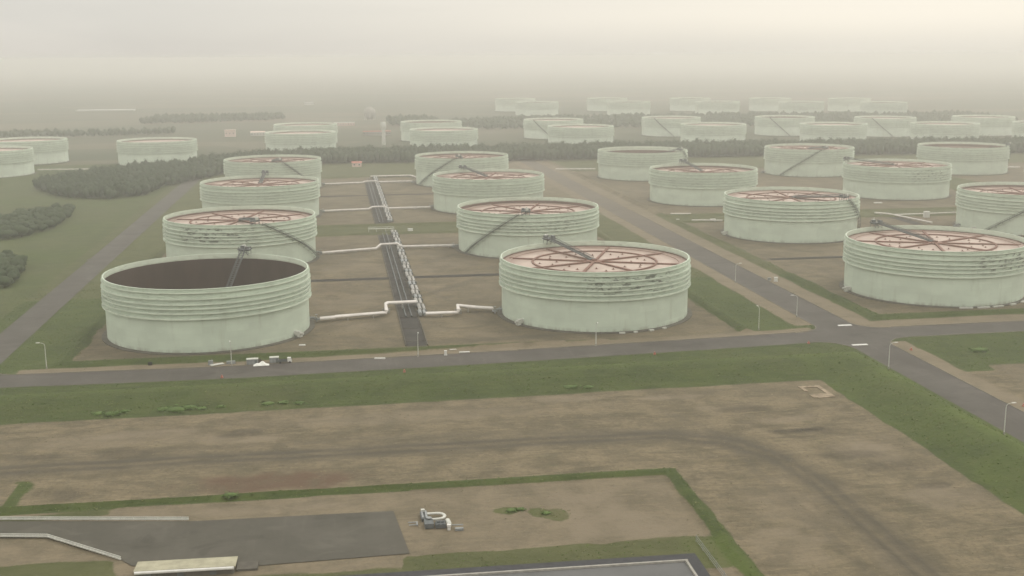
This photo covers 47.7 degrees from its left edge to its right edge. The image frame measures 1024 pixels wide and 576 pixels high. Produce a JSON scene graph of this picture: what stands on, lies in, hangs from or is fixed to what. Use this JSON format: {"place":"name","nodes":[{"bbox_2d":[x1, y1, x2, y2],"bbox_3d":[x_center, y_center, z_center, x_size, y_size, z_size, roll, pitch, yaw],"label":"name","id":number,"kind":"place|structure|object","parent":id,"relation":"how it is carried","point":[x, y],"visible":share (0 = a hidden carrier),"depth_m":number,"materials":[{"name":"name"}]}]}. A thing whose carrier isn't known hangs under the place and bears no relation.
{"place":"outdoors","nodes":[
{"label":"outdoors","id":0,"kind":"place"},
{"bbox_2d":[0,178,199,374],"bbox_3d":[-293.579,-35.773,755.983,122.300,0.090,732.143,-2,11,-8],"label":"perimeter road","id":1,"kind":"structure","parent":0,"point":[17,333],"depth_m":594.48,"materials":[{"name":"grey asphalt"}]},
{"bbox_2d":[365,180,386,223],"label":"pipe trench floor","id":2,"kind":"structure","parent":0,"point":[372,204],"depth_m":907.80,"materials":[{"name":"grey concrete"}]},
{"bbox_2d":[379,235,425,345],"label":"pipe trench floor","id":3,"kind":"structure","parent":0,"point":[409,321],"depth_m":542.78,"materials":[{"name":"grey concrete"}]},
{"bbox_2d":[0,379,1023,575],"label":"dirt field","id":4,"kind":"structure","parent":0,"point":[769,546],"depth_m":309.75,"materials":[{"name":"brown soil"}]},
{"bbox_2d":[0,516,188,519],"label":"guard rail","id":5,"kind":"object","parent":4,"relation":"on","point":[65,518],"visible":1,"depth_m":285.35,"materials":[{"name":"metal"}]},
{"bbox_2d":[133,556,258,575],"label":"shed","id":6,"kind":"structure","parent":4,"relation":"on","point":[203,566],"depth_m":255.56,"materials":[{"name":"metal"}]},
{"bbox_2d":[0,511,408,565],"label":"asphalt yard","id":7,"kind":"structure","parent":4,"relation":"on","point":[279,540],"depth_m":275.01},
{"bbox_2d":[0,533,120,559],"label":"guard rail","id":8,"kind":"object","parent":7,"relation":"on","point":[61,540],"visible":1,"depth_m":271.92,"materials":[{"name":"metal"}]},
{"bbox_2d":[221,491,239,498],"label":"shrub","id":9,"kind":"object","parent":4,"relation":"on","point":[229,495],"visible":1,"depth_m":298.60,"materials":[{"name":"green plant"}]},
{"bbox_2d":[408,509,463,530],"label":"valve assembly","id":10,"kind":"object","parent":4,"relation":"on","point":[429,520],"visible":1,"depth_m":280.52,"materials":[{"name":"paint"}]},
{"bbox_2d":[4,260,1022,575],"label":"dry weeds","id":11,"kind":"object","parent":4,"relation":"on","point":[609,418],"visible":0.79,"depth_m":340.42,"materials":[{"name":"brown plant"}]},
{"bbox_2d":[343,553,709,575],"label":"flat roofed building","id":12,"kind":"structure","parent":4,"relation":"on","point":[690,564],"depth_m":251.56,"materials":[{"name":"concrete"}]},
{"bbox_2d":[696,535,726,575],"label":"wire fence","id":13,"kind":"object","parent":4,"relation":"on","point":[709,556],"visible":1,"depth_m":261.16,"materials":[{"name":"grey metal"}]},
{"bbox_2d":[798,385,835,397],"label":"concrete pit","id":14,"kind":"object","parent":4,"relation":"on","point":[826,394],"visible":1,"depth_m":387.77,"materials":[{"name":"beige concrete"}]},
{"bbox_2d":[0,60,1023,165],"bbox_3d":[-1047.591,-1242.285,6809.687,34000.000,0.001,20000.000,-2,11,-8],"label":"ground","id":15,"kind":"structure","parent":0,"point":[41,98],"depth_m":3737.85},
{"bbox_2d":[0,137,70,164],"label":"storage tank","id":16,"kind":"object","parent":15,"relation":"on","point":[50,150],"visible":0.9,"depth_m":1254.90,"materials":[{"name":"metal"}]},
{"bbox_2d":[0,126,175,137],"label":"wood","id":17,"kind":"object","parent":15,"relation":"on","point":[91,131],"visible":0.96,"depth_m":1702.22,"materials":[{"name":"green plant"}]},
{"bbox_2d":[75,109,135,111],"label":"distant warehouse","id":18,"kind":"structure","parent":15,"relation":"on","point":[106,110],"depth_m":2500.30,"materials":[{"name":"paint"}]},
{"bbox_2d":[139,111,285,123],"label":"wood","id":19,"kind":"object","parent":15,"relation":"on","point":[190,117],"visible":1,"depth_m":2071.71,"materials":[{"name":"green plant"}]},
{"bbox_2d":[224,129,235,136],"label":"distant building","id":20,"kind":"structure","parent":15,"relation":"on","point":[230,133],"depth_m":1663.17,"materials":[{"name":"white"}]},
{"bbox_2d":[250,131,264,135],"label":"distant building","id":21,"kind":"structure","parent":15,"relation":"on","point":[257,133],"depth_m":1682.97,"materials":[{"name":"paint"}]},
{"bbox_2d":[264,130,336,150],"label":"storage tank","id":22,"kind":"object","parent":15,"relation":"on","point":[281,140],"visible":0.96,"depth_m":1340.29,"materials":[{"name":"metal"}]},
{"bbox_2d":[273,122,338,143],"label":"storage tank","id":23,"kind":"object","parent":15,"relation":"on","point":[308,126],"visible":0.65,"depth_m":1513.77,"materials":[{"name":"metal"}]},
{"bbox_2d":[334,122,354,125],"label":"distant building","id":24,"kind":"structure","parent":15,"relation":"on","point":[346,123],"depth_m":1917.96,"materials":[{"name":"paint"}]},
{"bbox_2d":[364,107,375,119],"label":"gas sphere","id":25,"kind":"object","parent":15,"relation":"on","point":[369,113],"visible":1,"depth_m":2086.68,"materials":[{"name":"metal"}]},
{"bbox_2d":[363,130,390,135],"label":"distant building","id":26,"kind":"structure","parent":15,"relation":"on","point":[375,133],"depth_m":1670.25,"materials":[{"name":"concrete"}]},
{"bbox_2d":[381,122,385,144],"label":"water tower","id":27,"kind":"structure","parent":15,"relation":"on","point":[383,126],"depth_m":1489.82,"materials":[{"name":"paint"}]},
{"bbox_2d":[386,113,439,124],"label":"wood","id":28,"kind":"object","parent":15,"relation":"on","point":[394,120],"visible":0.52,"depth_m":1907.63,"materials":[{"name":"green plant"}]},
{"bbox_2d":[400,120,461,141],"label":"storage tank","id":29,"kind":"object","parent":15,"relation":"on","point":[406,126],"visible":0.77,"depth_m":1555.58,"materials":[{"name":"metal"}]},
{"bbox_2d":[409,127,477,146],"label":"storage tank","id":30,"kind":"object","parent":15,"relation":"on","point":[418,137],"visible":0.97,"depth_m":1381.24,"materials":[{"name":"metal"}]},
{"bbox_2d":[495,98,534,111],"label":"storage tank","id":31,"kind":"object","parent":15,"relation":"on","point":[504,104],"visible":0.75,"depth_m":2368.88,"materials":[{"name":"metal"}]},
{"bbox_2d":[515,101,558,115],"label":"storage tank","id":32,"kind":"object","parent":15,"relation":"on","point":[529,108],"visible":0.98,"depth_m":2191.69,"materials":[{"name":"metal"}]},
{"bbox_2d":[522,118,583,139],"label":"storage tank","id":33,"kind":"object","parent":15,"relation":"on","point":[535,128],"visible":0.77,"depth_m":1585.07,"materials":[{"name":"metal"}]},
{"bbox_2d":[547,124,613,143],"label":"storage tank","id":34,"kind":"object","parent":15,"relation":"on","point":[570,133],"visible":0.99,"depth_m":1427.31,"materials":[{"name":"metal"}]},
{"bbox_2d":[586,97,626,111],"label":"storage tank","id":35,"kind":"object","parent":15,"relation":"on","point":[597,104],"visible":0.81,"depth_m":2362.63,"materials":[{"name":"metal"}]},
{"bbox_2d":[606,101,650,115],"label":"storage tank","id":36,"kind":"object","parent":15,"relation":"on","point":[625,107],"visible":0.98,"depth_m":2180.86,"materials":[{"name":"metal"}]},
{"bbox_2d":[640,116,700,136],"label":"storage tank","id":37,"kind":"object","parent":15,"relation":"on","point":[660,126],"visible":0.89,"depth_m":1616.01,"materials":[{"name":"metal"}]},
{"bbox_2d":[669,97,710,111],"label":"storage tank","id":38,"kind":"object","parent":15,"relation":"on","point":[684,104],"visible":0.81,"depth_m":2341.84,"materials":[{"name":"metal"}]},
{"bbox_2d":[680,122,746,141],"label":"storage tank","id":39,"kind":"object","parent":15,"relation":"on","point":[716,131],"visible":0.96,"depth_m":1452.69,"materials":[{"name":"metal"}]},
{"bbox_2d":[695,101,739,114],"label":"storage tank","id":40,"kind":"object","parent":15,"relation":"on","point":[705,107],"visible":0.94,"depth_m":2158.19,"materials":[{"name":"metal"}]},
{"bbox_2d":[448,109,1017,129],"bbox_3d":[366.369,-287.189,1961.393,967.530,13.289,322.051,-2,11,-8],"label":"wood","id":41,"kind":"object","parent":15,"relation":"on","point":[615,120],"visible":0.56,"depth_m":1964.39,"materials":[{"name":"green plant"}]},
{"bbox_2d":[748,97,790,111],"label":"storage tank","id":42,"kind":"object","parent":15,"relation":"on","point":[761,104],"visible":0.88,"depth_m":2313.39,"materials":[{"name":"metal"}]},
{"bbox_2d":[753,115,814,136],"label":"storage tank","id":43,"kind":"object","parent":15,"relation":"on","point":[779,125],"visible":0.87,"depth_m":1614.81,"materials":[{"name":"metal"}]},
{"bbox_2d":[778,101,823,113],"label":"storage tank","id":44,"kind":"object","parent":15,"relation":"on","point":[789,107],"visible":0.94,"depth_m":2126.47,"materials":[{"name":"metal"}]},
{"bbox_2d":[799,122,867,140],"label":"storage tank","id":45,"kind":"object","parent":15,"relation":"on","point":[832,130],"visible":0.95,"depth_m":1443.57,"materials":[{"name":"metal"}]},
{"bbox_2d":[827,98,870,111],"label":"storage tank","id":46,"kind":"object","parent":15,"relation":"on","point":[843,104],"visible":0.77,"depth_m":2275.39,"materials":[{"name":"metal"}]},
{"bbox_2d":[859,101,907,113],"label":"storage tank","id":47,"kind":"object","parent":15,"relation":"on","point":[880,107],"visible":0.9,"depth_m":2089.90,"materials":[{"name":"metal"}]},
{"bbox_2d":[854,115,916,137],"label":"storage tank","id":48,"kind":"object","parent":15,"relation":"on","point":[888,126],"visible":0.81,"depth_m":1582.43,"materials":[{"name":"metal"}]},
{"bbox_2d":[909,121,979,138],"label":"storage tank","id":49,"kind":"object","parent":15,"relation":"on","point":[939,129],"visible":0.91,"depth_m":1442.59,"materials":[{"name":"metal"}]},
{"bbox_2d":[951,115,1015,136],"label":"storage tank","id":50,"kind":"object","parent":15,"relation":"on","point":[995,125],"visible":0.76,"depth_m":1588.26,"materials":[{"name":"metal"}]},
{"bbox_2d":[1011,120,1023,137],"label":"storage tank","id":51,"kind":"object","parent":15,"relation":"on","point":[1017,127],"visible":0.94,"depth_m":1477.33,"materials":[{"name":"metal"}]},
{"bbox_2d":[0,152,1023,410],"bbox_3d":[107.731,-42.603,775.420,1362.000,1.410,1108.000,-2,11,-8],"label":"grass ground","id":52,"kind":"structure","parent":0,"point":[66,248],"depth_m":575.13,"materials":[{"name":"green plant"}]},
{"bbox_2d":[0,275,12,287],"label":"tree","id":53,"kind":"object","parent":52,"relation":"on","point":[5,280],"visible":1,"depth_m":574.92,"materials":[{"name":"green plant"}]},
{"bbox_2d":[1,229,13,238],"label":"tree","id":54,"kind":"object","parent":52,"relation":"on","point":[6,234],"visible":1,"depth_m":729.21,"materials":[{"name":"green plant"}]},
{"bbox_2d":[9,257,24,265],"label":"tree","id":55,"kind":"object","parent":52,"relation":"on","point":[16,261],"visible":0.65,"depth_m":618.82,"materials":[{"name":"green plant"}]},
{"bbox_2d":[0,146,36,177],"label":"storage tank","id":56,"kind":"object","parent":52,"relation":"on","point":[16,161],"visible":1,"depth_m":1121.94,"materials":[{"name":"metal"}]},
{"bbox_2d":[14,224,29,236],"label":"tree","id":57,"kind":"object","parent":52,"relation":"on","point":[21,230],"visible":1,"depth_m":737.60,"materials":[{"name":"green plant"}]},
{"bbox_2d":[44,219,55,228],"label":"tree","id":58,"kind":"object","parent":52,"relation":"on","point":[50,223],"visible":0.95,"depth_m":771.39,"materials":[{"name":"green plant"}]},
{"bbox_2d":[32,158,221,199],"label":"tree clump","id":59,"kind":"object","parent":52,"relation":"on","point":[129,179],"visible":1,"depth_m":1014.36,"materials":[{"name":"green plant"}]},
{"bbox_2d":[116,137,197,165],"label":"storage tank","id":60,"kind":"object","parent":52,"relation":"on","point":[152,149],"visible":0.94,"depth_m":1221.90,"materials":[{"name":"metal"}]},
{"bbox_2d":[246,357,257,364],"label":"site container","id":61,"kind":"object","parent":52,"relation":"on","point":[250,361],"visible":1,"depth_m":429.33,"materials":[{"name":"metal"}]},
{"bbox_2d":[269,356,278,362],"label":"site container","id":62,"kind":"object","parent":52,"relation":"on","point":[274,359],"visible":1,"depth_m":431.52,"materials":[{"name":"metal"}]},
{"bbox_2d":[351,161,361,166],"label":"pump house","id":63,"kind":"structure","parent":52,"relation":"on","point":[356,163],"depth_m":1198.94,"materials":[{"name":"pink paint"}]},
{"bbox_2d":[370,175,415,177],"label":"pipeline","id":64,"kind":"object","parent":52,"relation":"on","point":[391,175],"visible":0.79,"depth_m":1093.01,"materials":[{"name":"metal"}]},
{"bbox_2d":[0,258,1023,574],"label":"grass tufts","id":65,"kind":"object","parent":52,"relation":"on","point":[554,386],"visible":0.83,"depth_m":404.28,"materials":[{"name":"green plant"}]},
{"bbox_2d":[6,214,1023,411],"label":"kerb","id":66,"kind":"structure","parent":52,"relation":"on","point":[650,341],"depth_m":457.62,"materials":[{"name":"grey concrete"}]},
{"bbox_2d":[555,168,594,170],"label":"pipeline","id":67,"kind":"object","parent":52,"relation":"on","point":[570,169],"visible":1,"depth_m":1148.14,"materials":[{"name":"metal"}]},
{"bbox_2d":[187,134,1023,172],"bbox_3d":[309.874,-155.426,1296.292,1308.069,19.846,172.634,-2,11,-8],"label":"tree belt","id":68,"kind":"object","parent":52,"relation":"on","point":[522,151],"visible":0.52,"depth_m":1285.17,"materials":[{"name":"green plant"}]},
{"bbox_2d":[875,212,932,222],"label":"pipeline","id":69,"kind":"object","parent":52,"relation":"on","point":[900,216],"visible":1,"depth_m":799.23,"materials":[{"name":"metal"}]},
{"bbox_2d":[967,346,988,352],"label":"shrub","id":70,"kind":"object","parent":52,"relation":"on","point":[979,349],"visible":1,"depth_m":441.96,"materials":[{"name":"green plant"}]},
{"bbox_2d":[0,342,1023,510],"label":"grass embankment","id":71,"kind":"structure","parent":0,"point":[1010,484],"depth_m":391.40,"materials":[{"name":"green plant"}]},
{"bbox_2d":[100,411,119,416],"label":"shrub","id":72,"kind":"object","parent":71,"relation":"on","point":[108,414],"visible":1,"depth_m":368.61,"materials":[{"name":"green plant"}]},
{"bbox_2d":[166,404,186,413],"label":"shrub","id":73,"kind":"object","parent":71,"relation":"on","point":[178,409],"visible":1,"depth_m":372.43,"materials":[{"name":"green plant"}]},
{"bbox_2d":[0,321,1023,387],"bbox_3d":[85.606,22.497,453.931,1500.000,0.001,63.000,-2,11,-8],"label":"cross road","id":74,"kind":"structure","parent":0,"point":[104,377],"depth_m":436.18,"materials":[{"name":"grey asphalt"}]},
{"bbox_2d":[0,0,1023,66],"label":"sky","id":75,"kind":"structure","parent":0,"point":[33,33],"materials":[{"name":"white"}]},
{"bbox_2d":[79,162,1023,380],"bbox_3d":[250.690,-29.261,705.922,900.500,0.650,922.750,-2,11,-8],"label":"tank yard ground","id":76,"kind":"structure","parent":0,"point":[366,296],"depth_m":600.43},
{"bbox_2d":[100,243,319,354],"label":"storage tank","id":77,"kind":"object","parent":76,"relation":"on","point":[200,304],"visible":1,"depth_m":455.00,"materials":[{"name":"metal"}]},
{"bbox_2d":[162,205,321,263],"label":"storage tank","id":78,"kind":"object","parent":76,"relation":"on","point":[288,231],"visible":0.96,"depth_m":626.40,"materials":[{"name":"metal"}]},
{"bbox_2d":[199,169,324,217],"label":"storage tank","id":79,"kind":"object","parent":76,"relation":"on","point":[264,188],"visible":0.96,"depth_m":805.75,"materials":[{"name":"metal"}]},
{"bbox_2d":[223,154,324,187],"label":"storage tank","id":80,"kind":"object","parent":76,"relation":"on","point":[291,164],"visible":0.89,"depth_m":986.80,"materials":[{"name":"metal"}]},
{"bbox_2d":[311,277,388,281],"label":"drainage ditch","id":81,"kind":"object","parent":76,"relation":"in","point":[349,279],"visible":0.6,"depth_m":592.24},
{"bbox_2d":[319,300,416,319],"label":"pipeline","id":82,"kind":"object","parent":76,"relation":"on","point":[385,309],"visible":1,"depth_m":505.87,"materials":[{"name":"metal"}]},
{"bbox_2d":[325,180,411,185],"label":"pipeline","id":83,"kind":"object","parent":76,"relation":"on","point":[370,181],"visible":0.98,"depth_m":1038.70,"materials":[{"name":"metal"}]},
{"bbox_2d":[365,182,387,222],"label":"trench wall","id":84,"kind":"structure","parent":76,"relation":"on","point":[375,202],"depth_m":874.42,"materials":[{"name":"concrete"}]},
{"bbox_2d":[367,176,392,222],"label":"pipeline","id":85,"kind":"object","parent":84,"relation":"on","point":[388,215],"visible":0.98,"depth_m":906.10,"materials":[{"name":"metal"}]},
{"bbox_2d":[324,206,430,211],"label":"pipeline","id":86,"kind":"object","parent":76,"relation":"on","point":[378,207],"visible":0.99,"depth_m":858.77,"materials":[{"name":"metal"}]},
{"bbox_2d":[322,242,452,254],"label":"pipeline","id":87,"kind":"object","parent":76,"relation":"on","point":[384,244],"visible":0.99,"depth_m":684.51,"materials":[{"name":"metal"}]},
{"bbox_2d":[378,234,427,345],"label":"trench wall","id":88,"kind":"structure","parent":76,"relation":"on","point":[403,296],"depth_m":548.81,"materials":[{"name":"concrete"}]},
{"bbox_2d":[382,230,426,316],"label":"pipeline","id":89,"kind":"object","parent":76,"relation":"on","point":[413,286],"visible":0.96,"depth_m":591.88,"materials":[{"name":"metal"}]},
{"bbox_2d":[414,273,498,277],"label":"drainage ditch","id":90,"kind":"object","parent":76,"relation":"in","point":[462,275],"visible":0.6,"depth_m":601.04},
{"bbox_2d":[425,304,493,316],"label":"pipeline","id":91,"kind":"object","parent":76,"relation":"on","point":[457,310],"visible":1,"depth_m":511.93,"materials":[{"name":"metal"}]},
{"bbox_2d":[411,151,508,186],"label":"storage tank","id":92,"kind":"object","parent":76,"relation":"on","point":[428,165],"visible":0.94,"depth_m":1014.15,"materials":[{"name":"metal"}]},
{"bbox_2d":[429,165,544,213],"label":"storage tank","id":93,"kind":"object","parent":76,"relation":"on","point":[452,189],"visible":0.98,"depth_m":841.00,"materials":[{"name":"metal"}]},
{"bbox_2d":[451,197,598,258],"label":"storage tank","id":94,"kind":"object","parent":76,"relation":"on","point":[493,228],"visible":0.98,"depth_m":657.47,"materials":[{"name":"metal"}]},
{"bbox_2d":[492,234,691,333],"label":"storage tank","id":95,"kind":"object","parent":76,"relation":"on","point":[553,284],"visible":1,"depth_m":483.76,"materials":[{"name":"metal"}]},
{"bbox_2d":[596,146,688,180],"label":"storage tank","id":96,"kind":"object","parent":76,"relation":"on","point":[628,163],"visible":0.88,"depth_m":1053.61,"materials":[{"name":"metal"}]},
{"bbox_2d":[647,158,757,206],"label":"storage tank","id":97,"kind":"object","parent":76,"relation":"on","point":[686,183],"visible":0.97,"depth_m":875.65,"materials":[{"name":"metal"}]},
{"bbox_2d":[720,187,860,243],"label":"storage tank","id":98,"kind":"object","parent":76,"relation":"on","point":[795,215],"visible":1,"depth_m":702.85,"materials":[{"name":"metal"}]},
{"bbox_2d":[768,256,842,259],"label":"drainage ditch","id":99,"kind":"object","parent":76,"relation":"in","point":[805,258],"visible":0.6,"depth_m":646.00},
{"bbox_2d":[761,143,854,177],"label":"storage tank","id":100,"kind":"object","parent":76,"relation":"on","point":[815,160],"visible":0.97,"depth_m":1076.11,"materials":[{"name":"metal"}]},
{"bbox_2d":[842,156,951,200],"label":"storage tank","id":101,"kind":"object","parent":76,"relation":"on","point":[902,179],"visible":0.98,"depth_m":905.27,"materials":[{"name":"metal"}]},
{"bbox_2d":[839,218,1023,307],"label":"storage tank","id":102,"kind":"object","parent":76,"relation":"on","point":[935,266],"visible":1,"depth_m":527.87,"materials":[{"name":"metal"}]},
{"bbox_2d":[916,142,1010,175],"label":"storage tank","id":103,"kind":"object","parent":76,"relation":"on","point":[973,158],"visible":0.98,"depth_m":1085.01,"materials":[{"name":"metal"}]},
{"bbox_2d":[952,182,1023,235],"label":"storage tank","id":104,"kind":"object","parent":76,"relation":"on","point":[996,206],"visible":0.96,"depth_m":736.16,"materials":[{"name":"metal"}]},
{"bbox_2d":[959,300,1023,308],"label":"base sheeting","id":105,"kind":"object","parent":76,"relation":"on","point":[989,306],"visible":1,"depth_m":517.71,"materials":[{"name":"paint"}]},
{"bbox_2d":[518,160,1023,441],"bbox_3d":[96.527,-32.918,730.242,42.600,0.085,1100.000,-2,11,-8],"label":"side road","id":106,"kind":"structure","parent":0,"point":[988,408],"depth_m":478.95,"materials":[{"name":"grey asphalt"}]},
{"bbox_2d":[889,217,921,224],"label":"drainage ditch","id":107,"kind":"object","parent":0,"point":[906,220],"visible":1,"depth_m":790.16,"materials":[{"name":"grey concrete"}]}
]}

